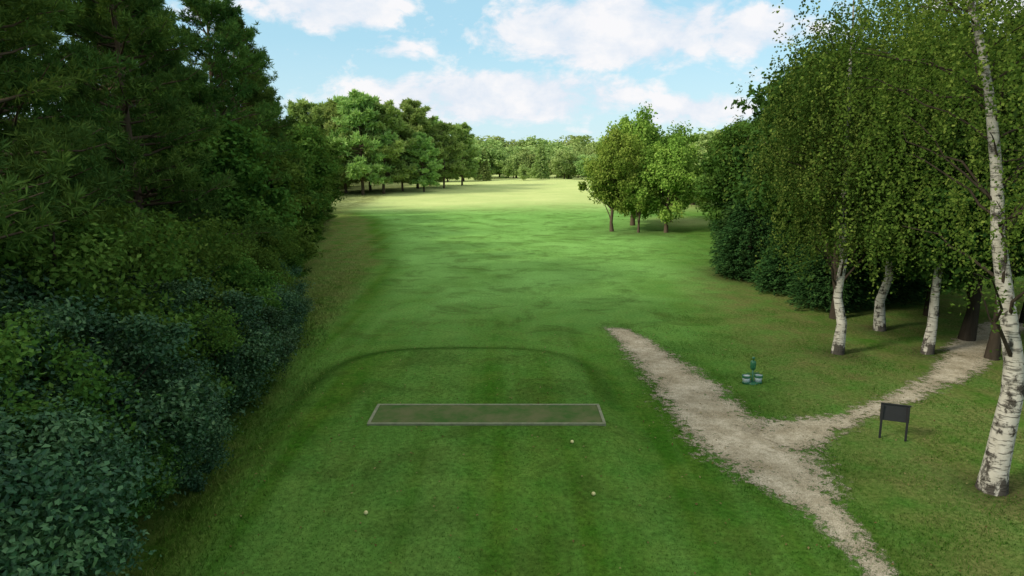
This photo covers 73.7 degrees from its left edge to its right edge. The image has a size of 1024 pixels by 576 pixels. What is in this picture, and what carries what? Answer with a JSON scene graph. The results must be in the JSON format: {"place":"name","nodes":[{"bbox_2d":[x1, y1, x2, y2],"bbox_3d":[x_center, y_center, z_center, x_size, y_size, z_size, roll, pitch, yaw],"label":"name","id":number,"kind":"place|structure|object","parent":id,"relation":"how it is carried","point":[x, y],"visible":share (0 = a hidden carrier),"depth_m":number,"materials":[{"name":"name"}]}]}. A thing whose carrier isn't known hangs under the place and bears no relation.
{"place":"outdoors","nodes":[
{"label":"outdoors","id":0,"kind":"place"},
{"bbox_2d":[0,174,1023,575],"bbox_3d":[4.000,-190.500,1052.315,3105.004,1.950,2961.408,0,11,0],"label":"ground","id":1,"kind":"structure","parent":0,"point":[496,254],"depth_m":18.70,"materials":[{"name":"green plant"}]},
{"bbox_2d":[0,131,104,374],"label":"pine tree","id":2,"kind":"object","parent":1,"relation":"on","point":[11,203],"visible":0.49,"depth_m":11.64,"materials":[{"name":"green plant"}]},
{"bbox_2d":[0,19,123,234],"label":"pine tree","id":3,"kind":"object","parent":1,"relation":"on","point":[8,113],"visible":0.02,"depth_m":22.90,"materials":[{"name":"green plant"}]},
{"bbox_2d":[0,387,147,575],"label":"holly shrub","id":4,"kind":"object","parent":1,"relation":"on","point":[29,547],"visible":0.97,"depth_m":7.91,"materials":[{"name":"green plant"}]},
{"bbox_2d":[0,0,153,246],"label":"pine tree","id":5,"kind":"object","parent":1,"relation":"on","point":[83,169],"visible":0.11,"depth_m":19.45,"materials":[{"name":"green plant"}]},
{"bbox_2d":[0,0,156,332],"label":"pine tree","id":6,"kind":"object","parent":1,"relation":"on","point":[40,143],"visible":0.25,"depth_m":15.32,"materials":[{"name":"green plant"}]},
{"bbox_2d":[0,301,160,527],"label":"oak sapling","id":7,"kind":"object","parent":1,"relation":"on","point":[15,358],"visible":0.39,"depth_m":10.58,"materials":[{"name":"green plant"}]},
{"bbox_2d":[0,263,165,414],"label":"holly shrub","id":8,"kind":"object","parent":1,"relation":"on","point":[31,290],"visible":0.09,"depth_m":12.86,"materials":[{"name":"green plant"}]},
{"bbox_2d":[0,364,173,575],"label":"holly shrub","id":9,"kind":"object","parent":1,"relation":"on","point":[61,431],"visible":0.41,"depth_m":9.38,"materials":[{"name":"green plant"}]},
{"bbox_2d":[17,415,192,542],"bbox_3d":[-7.255,3.549,12.069,2.976,2.653,2.507,-4,11,-20],"label":"shrub","id":10,"kind":"object","parent":1,"relation":"on","point":[151,502],"visible":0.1,"depth_m":12.23,"materials":[{"name":"green plant"}]},
{"bbox_2d":[12,217,198,339],"bbox_3d":[-11.826,0.780,17.534,6.033,6.152,8.575,2,11,13],"label":"holly shrub","id":11,"kind":"object","parent":1,"relation":"on","point":[142,290],"visible":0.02,"depth_m":17.82,"materials":[{"name":"green plant"}]},
{"bbox_2d":[0,190,214,411],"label":"oak sapling","id":12,"kind":"object","parent":1,"relation":"on","point":[75,253],"visible":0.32,"depth_m":14.75,"materials":[{"name":"green plant"}]},
{"bbox_2d":[47,1,185,199],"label":"pine tree","id":13,"kind":"object","parent":1,"relation":"on","point":[115,94],"depth_m":31.82,"materials":[{"name":"green plant"}]},
{"bbox_2d":[25,0,219,212],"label":"pine tree","id":14,"kind":"object","parent":1,"relation":"on","point":[143,107],"visible":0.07,"depth_m":27.00,"materials":[{"name":"green plant"}]},
{"bbox_2d":[0,287,251,567],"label":"holly shrub","id":15,"kind":"object","parent":1,"relation":"on","point":[185,393],"visible":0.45,"depth_m":12.64,"materials":[{"name":"green plant"}]},
{"bbox_2d":[8,0,285,254],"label":"pine tree","id":16,"kind":"object","parent":1,"relation":"on","point":[146,36],"visible":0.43,"depth_m":23.40,"materials":[{"name":"green plant"}]},
{"bbox_2d":[60,196,258,348],"bbox_3d":[-10.505,0.481,19.228,6.803,6.064,5.731,0,11,0],"label":"oak sapling","id":17,"kind":"object","parent":1,"relation":"on","point":[221,253],"visible":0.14,"depth_m":19.39,"materials":[{"name":"green plant"}]},
{"bbox_2d":[98,351,243,493],"bbox_3d":[-7.556,2.764,14.871,4.328,3.188,3.410,9,14,41],"label":"holly shrub","id":18,"kind":"object","parent":1,"relation":"on","point":[217,454],"visible":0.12,"depth_m":14.62,"materials":[{"name":"green plant"}]},
{"bbox_2d":[96,289,249,403],"bbox_3d":[-8.445,2.046,16.511,4.464,3.980,3.761,10,14,43],"label":"oak sapling","id":19,"kind":"object","parent":1,"relation":"on","point":[226,334],"visible":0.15,"depth_m":16.27,"materials":[{"name":"green plant"}]},
{"bbox_2d":[94,273,299,441],"bbox_3d":[-8.406,1.575,18.025,5.385,4.387,5.093,-3,11,-16],"label":"holly shrub","id":20,"kind":"object","parent":1,"relation":"on","point":[244,377],"visible":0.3,"depth_m":17.60,"materials":[{"name":"green plant"}]},
{"bbox_2d":[123,108,314,281],"bbox_3d":[-12.723,-2.977,29.269,6.847,9.188,8.288,1,11,6],"label":"oak tree","id":21,"kind":"object","parent":1,"relation":"on","point":[227,146],"visible":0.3,"depth_m":28.45,"materials":[{"name":"green plant"}]},
{"bbox_2d":[138,0,305,256],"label":"pine tree","id":22,"kind":"object","parent":1,"relation":"on","point":[223,15],"visible":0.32,"depth_m":31.23,"materials":[{"name":"green plant"}]},
{"bbox_2d":[176,228,289,332],"bbox_3d":[-9.088,0.443,21.989,3.902,5.129,4.672,-10,14,-42],"label":"oak sapling","id":23,"kind":"object","parent":1,"relation":"on","point":[259,280],"visible":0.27,"depth_m":21.80,"materials":[{"name":"green plant"}]},
{"bbox_2d":[206,325,283,408],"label":"oak sapling","id":24,"kind":"object","parent":1,"relation":"on","point":[268,384],"visible":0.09,"depth_m":19.59,"materials":[{"name":"green plant"}]},
{"bbox_2d":[195,239,296,322],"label":"oak sapling","id":25,"kind":"object","parent":1,"relation":"on","point":[263,260],"visible":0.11,"depth_m":24.73,"materials":[{"name":"green plant"}]},
{"bbox_2d":[188,14,313,273],"bbox_3d":[-15.038,-7.454,37.602,7.856,14.892,8.110,-3,11,-17],"label":"pine tree","id":26,"kind":"object","parent":1,"relation":"on","point":[269,94],"visible":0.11,"depth_m":37.34,"materials":[{"name":"green plant"}]},
{"bbox_2d":[208,215,306,291],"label":"oak sapling","id":27,"kind":"object","parent":1,"relation":"on","point":[275,241],"visible":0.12,"depth_m":27.57,"materials":[{"name":"green plant"}]},
{"bbox_2d":[209,261,311,344],"bbox_3d":[-9.311,0.766,23.732,4.133,3.864,5.246,7,13,35],"label":"holly shrub","id":28,"kind":"object","parent":1,"relation":"on","point":[287,298],"visible":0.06,"depth_m":24.14,"materials":[{"name":"green plant"}]},
{"bbox_2d":[229,302,309,396],"bbox_3d":[-8.240,1.638,21.165,3.794,3.091,3.588,-3,11,-17],"label":"holly shrub","id":29,"kind":"object","parent":1,"relation":"on","point":[275,320],"visible":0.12,"depth_m":21.11,"materials":[{"name":"green plant"}]},
{"bbox_2d":[221,148,323,262],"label":"oak tree","id":30,"kind":"object","parent":1,"relation":"on","point":[311,229],"visible":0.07,"depth_m":34.47,"materials":[{"name":"green plant"}]},
{"bbox_2d":[230,58,321,202],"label":"pine tree","id":31,"kind":"object","parent":1,"relation":"on","point":[265,78],"visible":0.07,"depth_m":42.02,"materials":[{"name":"green plant"}]},
{"bbox_2d":[256,240,314,304],"bbox_3d":[-11.406,-0.303,29.445,5.246,3.864,4.133,2,11,9],"label":"holly shrub","id":32,"kind":"object","parent":1,"relation":"on","point":[294,271],"visible":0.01,"depth_m":29.73,"materials":[{"name":"green plant"}]},
{"bbox_2d":[255,88,315,189],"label":"pine tree","id":33,"kind":"object","parent":1,"relation":"on","point":[289,117],"visible":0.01,"depth_m":49.04,"materials":[{"name":"green plant"}]},
{"bbox_2d":[252,259,321,333],"bbox_3d":[-9.966,0.441,26.778,4.716,3.384,3.318,-4,11,-20],"label":"holly shrub","id":34,"kind":"object","parent":1,"relation":"on","point":[304,303],"visible":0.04,"depth_m":26.68,"materials":[{"name":"green plant"}]},
{"bbox_2d":[269,246,308,281],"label":"oak sapling","id":35,"kind":"object","parent":1,"relation":"on","point":[293,263],"visible":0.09,"depth_m":33.63,"materials":[{"name":"green plant"}]},
{"bbox_2d":[259,145,325,236],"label":"oak tree","id":36,"kind":"object","parent":1,"relation":"on","point":[301,183],"visible":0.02,"depth_m":39.73,"materials":[{"name":"green plant"}]},
{"bbox_2d":[281,139,326,223],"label":"oak tree","id":37,"kind":"object","parent":1,"relation":"on","point":[293,152],"visible":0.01,"depth_m":45.02,"materials":[{"name":"green plant"}]},
{"bbox_2d":[278,119,341,221],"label":"oak tree","id":38,"kind":"object","parent":1,"relation":"on","point":[324,167],"visible":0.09,"depth_m":48.70,"materials":[{"name":"green plant"}]},
{"bbox_2d":[301,219,326,246],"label":"oak sapling","id":39,"kind":"object","parent":1,"relation":"on","point":[323,237],"visible":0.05,"depth_m":50.83,"materials":[{"name":"green plant"}]},
{"bbox_2d":[286,97,341,157],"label":"pine tree","id":40,"kind":"object","parent":1,"relation":"on","point":[306,109],"visible":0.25,"depth_m":134.01,"materials":[{"name":"green plant"}]},
{"bbox_2d":[294,121,343,187],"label":"oak tree","id":41,"kind":"object","parent":1,"relation":"on","point":[327,157],"depth_m":72.81,"materials":[{"name":"green plant"}]},
{"bbox_2d":[295,117,344,163],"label":"birch tree","id":42,"kind":"object","parent":1,"relation":"on","point":[330,131],"visible":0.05,"depth_m":86.54,"materials":[{"name":"green plant"}]},
{"bbox_2d":[301,124,338,199],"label":"oak tree","id":43,"kind":"object","parent":1,"relation":"on","point":[325,189],"visible":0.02,"depth_m":59.15,"materials":[{"name":"green plant"}]},
{"bbox_2d":[321,200,337,223],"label":"oak sapling","id":44,"kind":"object","parent":1,"relation":"on","point":[329,215],"visible":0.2,"depth_m":65.46,"materials":[{"name":"green plant"}]},
{"bbox_2d":[323,139,347,202],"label":"oak tree","id":45,"kind":"object","parent":1,"relation":"on","point":[333,145],"visible":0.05,"depth_m":78.92,"materials":[{"name":"green plant"}]},
{"bbox_2d":[310,100,360,190],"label":"pine tree","id":46,"kind":"object","parent":1,"relation":"on","point":[325,104],"visible":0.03,"depth_m":134.36,"materials":[{"name":"green plant"}]},
{"bbox_2d":[319,98,364,193],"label":"pine tree","id":47,"kind":"object","parent":1,"relation":"on","point":[332,110],"visible":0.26,"depth_m":131.80,"materials":[{"name":"green plant"}]},
{"bbox_2d":[324,88,398,194],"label":"pine tree","id":48,"kind":"object","parent":1,"relation":"on","point":[352,105],"visible":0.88,"depth_m":128.62,"materials":[{"name":"green plant"}]},
{"bbox_2d":[349,99,417,193],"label":"pine tree","id":49,"kind":"object","parent":1,"relation":"on","point":[389,115],"visible":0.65,"depth_m":131.55,"materials":[{"name":"green plant"}]},
{"bbox_2d":[385,121,422,190],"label":"pine tree","id":50,"kind":"object","parent":1,"relation":"on","point":[406,132],"visible":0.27,"depth_m":137.44,"materials":[{"name":"green plant"}]},
{"bbox_2d":[401,131,443,191],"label":"pine tree","id":51,"kind":"object","parent":1,"relation":"on","point":[426,150],"visible":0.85,"depth_m":137.01,"materials":[{"name":"green plant"}]},
{"bbox_2d":[399,97,445,188],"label":"pine tree","id":52,"kind":"object","parent":1,"relation":"on","point":[413,114],"visible":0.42,"depth_m":143.41,"materials":[{"name":"green plant"}]},
{"bbox_2d":[423,115,447,185],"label":"pine tree","id":53,"kind":"object","parent":1,"relation":"on","point":[436,121],"visible":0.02,"depth_m":154.26,"materials":[{"name":"green plant"}]},
{"bbox_2d":[431,122,469,187],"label":"pine tree","id":54,"kind":"object","parent":1,"relation":"on","point":[453,165],"visible":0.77,"depth_m":147.79,"materials":[{"name":"green plant"}]},
{"bbox_2d":[445,122,481,184],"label":"pine tree","id":55,"kind":"object","parent":1,"relation":"on","point":[465,136],"visible":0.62,"depth_m":160.84,"materials":[{"name":"green plant"}]},
{"bbox_2d":[461,138,490,181],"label":"distant tree","id":56,"kind":"object","parent":1,"relation":"on","point":[480,150],"visible":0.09,"depth_m":192.66,"materials":[{"name":"green plant"}]},
{"bbox_2d":[474,149,491,180],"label":"cypress tree","id":57,"kind":"object","parent":1,"relation":"on","point":[485,173],"visible":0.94,"depth_m":192.24,"materials":[{"name":"green plant"}]},
{"bbox_2d":[367,404,605,425],"bbox_3d":[-0.660,3.425,18.363,6.190,0.121,1.460,0,11,0],"label":"tee mat","id":58,"kind":"object","parent":1,"relation":"on","point":[493,414],"visible":1,"depth_m":18.22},
{"bbox_2d":[477,141,505,174],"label":"distant tree","id":59,"kind":"object","parent":1,"relation":"on","point":[498,155],"visible":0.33,"depth_m":210.93,"materials":[{"name":"green plant"}]},
{"bbox_2d":[480,138,510,176],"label":"distant tree","id":60,"kind":"object","parent":1,"relation":"on","point":[492,141],"visible":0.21,"depth_m":214.50,"materials":[{"name":"green plant"}]},
{"bbox_2d":[478,135,523,173],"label":"distant tree","id":61,"kind":"object","parent":1,"relation":"on","point":[503,138],"visible":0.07,"depth_m":280.78,"materials":[{"name":"green plant"}]},
{"bbox_2d":[497,153,521,178],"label":"distant tree","id":62,"kind":"object","parent":1,"relation":"on","point":[508,165],"visible":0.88,"depth_m":208.28,"materials":[{"name":"green plant"}]},
{"bbox_2d":[506,144,532,177],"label":"distant tree","id":63,"kind":"object","parent":1,"relation":"on","point":[516,150],"visible":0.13,"depth_m":223.00,"materials":[{"name":"green plant"}]},
{"bbox_2d":[509,152,534,175],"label":"distant tree","id":64,"kind":"object","parent":1,"relation":"on","point":[527,162],"visible":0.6,"depth_m":208.74,"materials":[{"name":"green plant"}]},
{"bbox_2d":[517,164,531,180],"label":"bush","id":65,"kind":"object","parent":1,"relation":"on","point":[524,170],"visible":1,"depth_m":188.69,"materials":[{"name":"green plant"}]},
{"bbox_2d":[518,148,535,177],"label":"distant tree","id":66,"kind":"object","parent":1,"relation":"on","point":[528,156],"visible":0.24,"depth_m":211.01,"materials":[{"name":"green plant"}]},
{"bbox_2d":[519,135,546,147],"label":"distant tree","id":67,"kind":"object","parent":1,"relation":"on","point":[531,141],"visible":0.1,"depth_m":281.79,"materials":[{"name":"green plant"}]},
{"bbox_2d":[529,142,549,178],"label":"cypress tree","id":68,"kind":"object","parent":1,"relation":"on","point":[538,168],"visible":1,"depth_m":196.80,"materials":[{"name":"green plant"}]},
{"bbox_2d":[525,138,556,156],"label":"distant tree","id":69,"kind":"object","parent":1,"relation":"on","point":[547,148],"visible":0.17,"depth_m":228.10,"materials":[{"name":"green plant"}]},
{"bbox_2d":[546,143,572,177],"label":"distant tree","id":70,"kind":"object","parent":1,"relation":"on","point":[560,146],"visible":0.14,"depth_m":223.94,"materials":[{"name":"green plant"}]},
{"bbox_2d":[550,149,580,178],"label":"distant tree","id":71,"kind":"object","parent":1,"relation":"on","point":[563,161],"visible":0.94,"depth_m":203.55,"materials":[{"name":"green plant"}]},
{"bbox_2d":[555,149,582,178],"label":"distant tree","id":72,"kind":"object","parent":1,"relation":"on","point":[569,176],"visible":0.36,"depth_m":206.31,"materials":[{"name":"green plant"}]},
{"bbox_2d":[557,135,592,147],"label":"distant tree","id":73,"kind":"object","parent":1,"relation":"on","point":[570,140],"visible":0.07,"depth_m":277.31,"materials":[{"name":"green plant"}]},
{"bbox_2d":[573,154,594,176],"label":"distant tree","id":74,"kind":"object","parent":1,"relation":"on","point":[579,166],"visible":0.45,"depth_m":202.34,"materials":[{"name":"green plant"}]},
{"bbox_2d":[567,135,601,150],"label":"distant tree","id":75,"kind":"object","parent":1,"relation":"on","point":[588,144],"visible":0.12,"depth_m":261.75,"materials":[{"name":"green plant"}]},
{"bbox_2d":[578,123,649,231],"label":"hornbeam tree","id":76,"kind":"object","parent":1,"relation":"on","point":[610,164],"visible":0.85,"depth_m":68.66,"materials":[{"name":"green plant"}]},
{"bbox_2d":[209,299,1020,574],"bbox_3d":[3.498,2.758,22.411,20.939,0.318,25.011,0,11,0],"label":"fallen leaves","id":77,"kind":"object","parent":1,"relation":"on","point":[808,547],"visible":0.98,"depth_m":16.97,"materials":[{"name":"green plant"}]},
{"bbox_2d":[587,101,668,225],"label":"hornbeam tree","id":78,"kind":"object","parent":1,"relation":"on","point":[644,126],"visible":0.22,"depth_m":74.22,"materials":[{"name":"green plant"}]},
{"bbox_2d":[615,153,662,232],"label":"hornbeam tree","id":79,"kind":"object","parent":1,"relation":"on","point":[639,206],"visible":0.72,"depth_m":68.00,"materials":[{"name":"green plant"}]},
{"bbox_2d":[625,130,697,232],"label":"hornbeam tree","id":80,"kind":"object","parent":1,"relation":"on","point":[669,169],"visible":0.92,"depth_m":66.93,"materials":[{"name":"green plant"}]},
{"bbox_2d":[660,120,703,221],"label":"hornbeam tree","id":81,"kind":"object","parent":1,"relation":"on","point":[695,151],"visible":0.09,"depth_m":77.07,"materials":[{"name":"green plant"}]},
{"bbox_2d":[687,128,715,206],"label":"distant tree","id":82,"kind":"object","parent":1,"relation":"on","point":[701,139],"visible":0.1,"depth_m":104.58,"materials":[{"name":"green plant"}]},
{"bbox_2d":[687,116,763,225],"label":"oak tree","id":83,"kind":"object","parent":1,"relation":"on","point":[715,184],"visible":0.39,"depth_m":48.91,"materials":[{"name":"green plant"}]},
{"bbox_2d":[703,117,751,198],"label":"oak tree","id":84,"kind":"object","parent":1,"relation":"on","point":[735,122],"depth_m":79.19,"materials":[{"name":"green plant"}]},
{"bbox_2d":[708,109,758,149],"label":"oak tree","id":85,"kind":"object","parent":1,"relation":"on","point":[755,122],"visible":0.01,"depth_m":59.11,"materials":[{"name":"green plant"}]},
{"bbox_2d":[708,172,773,280],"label":"cypress tree","id":86,"kind":"object","parent":1,"relation":"on","point":[733,260],"visible":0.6,"depth_m":40.25,"materials":[{"name":"green plant"}]},
{"bbox_2d":[710,165,788,264],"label":"cypress tree","id":87,"kind":"object","parent":1,"relation":"on","point":[725,218],"visible":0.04,"depth_m":46.13,"materials":[{"name":"green plant"}]},
{"bbox_2d":[742,357,762,384],"bbox_3d":[7.660,2.621,21.713,0.674,0.900,0.360,-1,11,-6],"label":"ball washer","id":88,"kind":"object","parent":1,"relation":"on","point":[746,377],"visible":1,"depth_m":21.67,"materials":[{"name":"green paint"}]},
{"bbox_2d":[745,58,794,191],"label":"sycamore tree","id":89,"kind":"object","parent":1,"relation":"on","point":[763,72],"visible":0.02,"depth_m":36.93,"materials":[{"name":"green plant"}]},
{"bbox_2d":[747,212,826,296],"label":"cypress tree","id":90,"kind":"object","parent":1,"relation":"on","point":[769,265],"visible":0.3,"depth_m":36.13,"materials":[{"name":"green plant"}]},
{"bbox_2d":[724,29,889,302],"bbox_3d":[15.338,-5.255,31.437,10.896,12.851,10.237,3,11,18],"label":"sycamore tree","id":91,"kind":"object","parent":1,"relation":"on","point":[760,195],"visible":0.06,"depth_m":30.81,"materials":[{"name":"green plant"}]},
{"bbox_2d":[783,229,899,311],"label":"cypress tree","id":92,"kind":"object","parent":1,"relation":"on","point":[854,292],"visible":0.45,"depth_m":32.01,"materials":[{"name":"green plant"}]},
{"bbox_2d":[738,65,956,318],"bbox_3d":[15.203,-4.185,29.654,9.081,11.400,9.666,1,11,3],"label":"sycamore tree","id":93,"kind":"object","parent":1,"relation":"on","point":[832,314],"visible":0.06,"depth_m":30.21,"materials":[{"name":"green plant"}]},
{"bbox_2d":[712,0,1023,354],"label":"birch tree","id":94,"kind":"object","parent":1,"relation":"on","point":[821,133],"visible":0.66,"depth_m":22.97,"materials":[{"name":"green plant"}]},
{"bbox_2d":[821,248,940,306],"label":"cypress tree","id":95,"kind":"object","parent":1,"relation":"on","point":[917,285],"visible":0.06,"depth_m":33.18,"materials":[{"name":"green plant"}]},
{"bbox_2d":[878,402,910,441],"bbox_3d":[9.714,3.398,17.357,0.680,0.955,0.110,4,11,22],"label":"notice board","id":96,"kind":"object","parent":1,"relation":"on","point":[895,412],"visible":1,"depth_m":17.31,"materials":[{"name":"black paint"}]},
{"bbox_2d":[770,0,1023,495],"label":"silver birch tree","id":97,"kind":"object","parent":1,"relation":"on","point":[993,477],"visible":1,"depth_m":13.86,"materials":[{"name":"green plant"}]},
{"bbox_2d":[770,1,1023,331],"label":"birch tree","id":98,"kind":"object","parent":1,"relation":"on","point":[879,321],"visible":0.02,"depth_m":28.02,"materials":[{"name":"green plant"}]},
{"bbox_2d":[828,0,1023,354],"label":"birch tree","id":99,"kind":"object","parent":1,"relation":"on","point":[928,343],"visible":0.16,"depth_m":22.65,"materials":[{"name":"green plant"}]},
{"bbox_2d":[853,6,1023,340],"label":"sycamore tree","id":100,"kind":"object","parent":1,"relation":"on","point":[968,329],"visible":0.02,"depth_m":26.55,"materials":[{"name":"green plant"}]},
{"bbox_2d":[874,29,1008,316],"bbox_3d":[19.665,-4.960,29.582,10.320,12.955,10.984,10,14,42],"label":"sycamore tree","id":101,"kind":"object","parent":1,"relation":"on","point":[925,311],"depth_m":31.07,"materials":[{"name":"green plant"}]},
{"bbox_2d":[878,97,1023,360],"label":"sycamore tree","id":102,"kind":"object","parent":1,"relation":"on","point":[994,342],"visible":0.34,"depth_m":23.17,"materials":[{"name":"green plant"}]},
{"bbox_2d":[930,38,1023,178],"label":"sycamore tree","id":103,"kind":"object","parent":1,"relation":"on","point":[1014,113],"visible":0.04,"depth_m":21.73,"materials":[{"name":"green plant"}]},
{"bbox_2d":[3,0,1023,143],"label":"sky","id":104,"kind":"structure","parent":0,"point":[517,70],"materials":[{"name":"blue"}]},
{"bbox_2d":[606,327,897,575],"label":"gravel path","id":105,"kind":"structure","parent":0,"point":[682,387],"depth_m":17.06,"materials":[{"name":"beige gravel"}]},
{"bbox_2d":[735,312,1023,457],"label":"gravel path","id":106,"kind":"structure","parent":0,"point":[951,370],"depth_m":20.24,"materials":[{"name":"beige gravel"}]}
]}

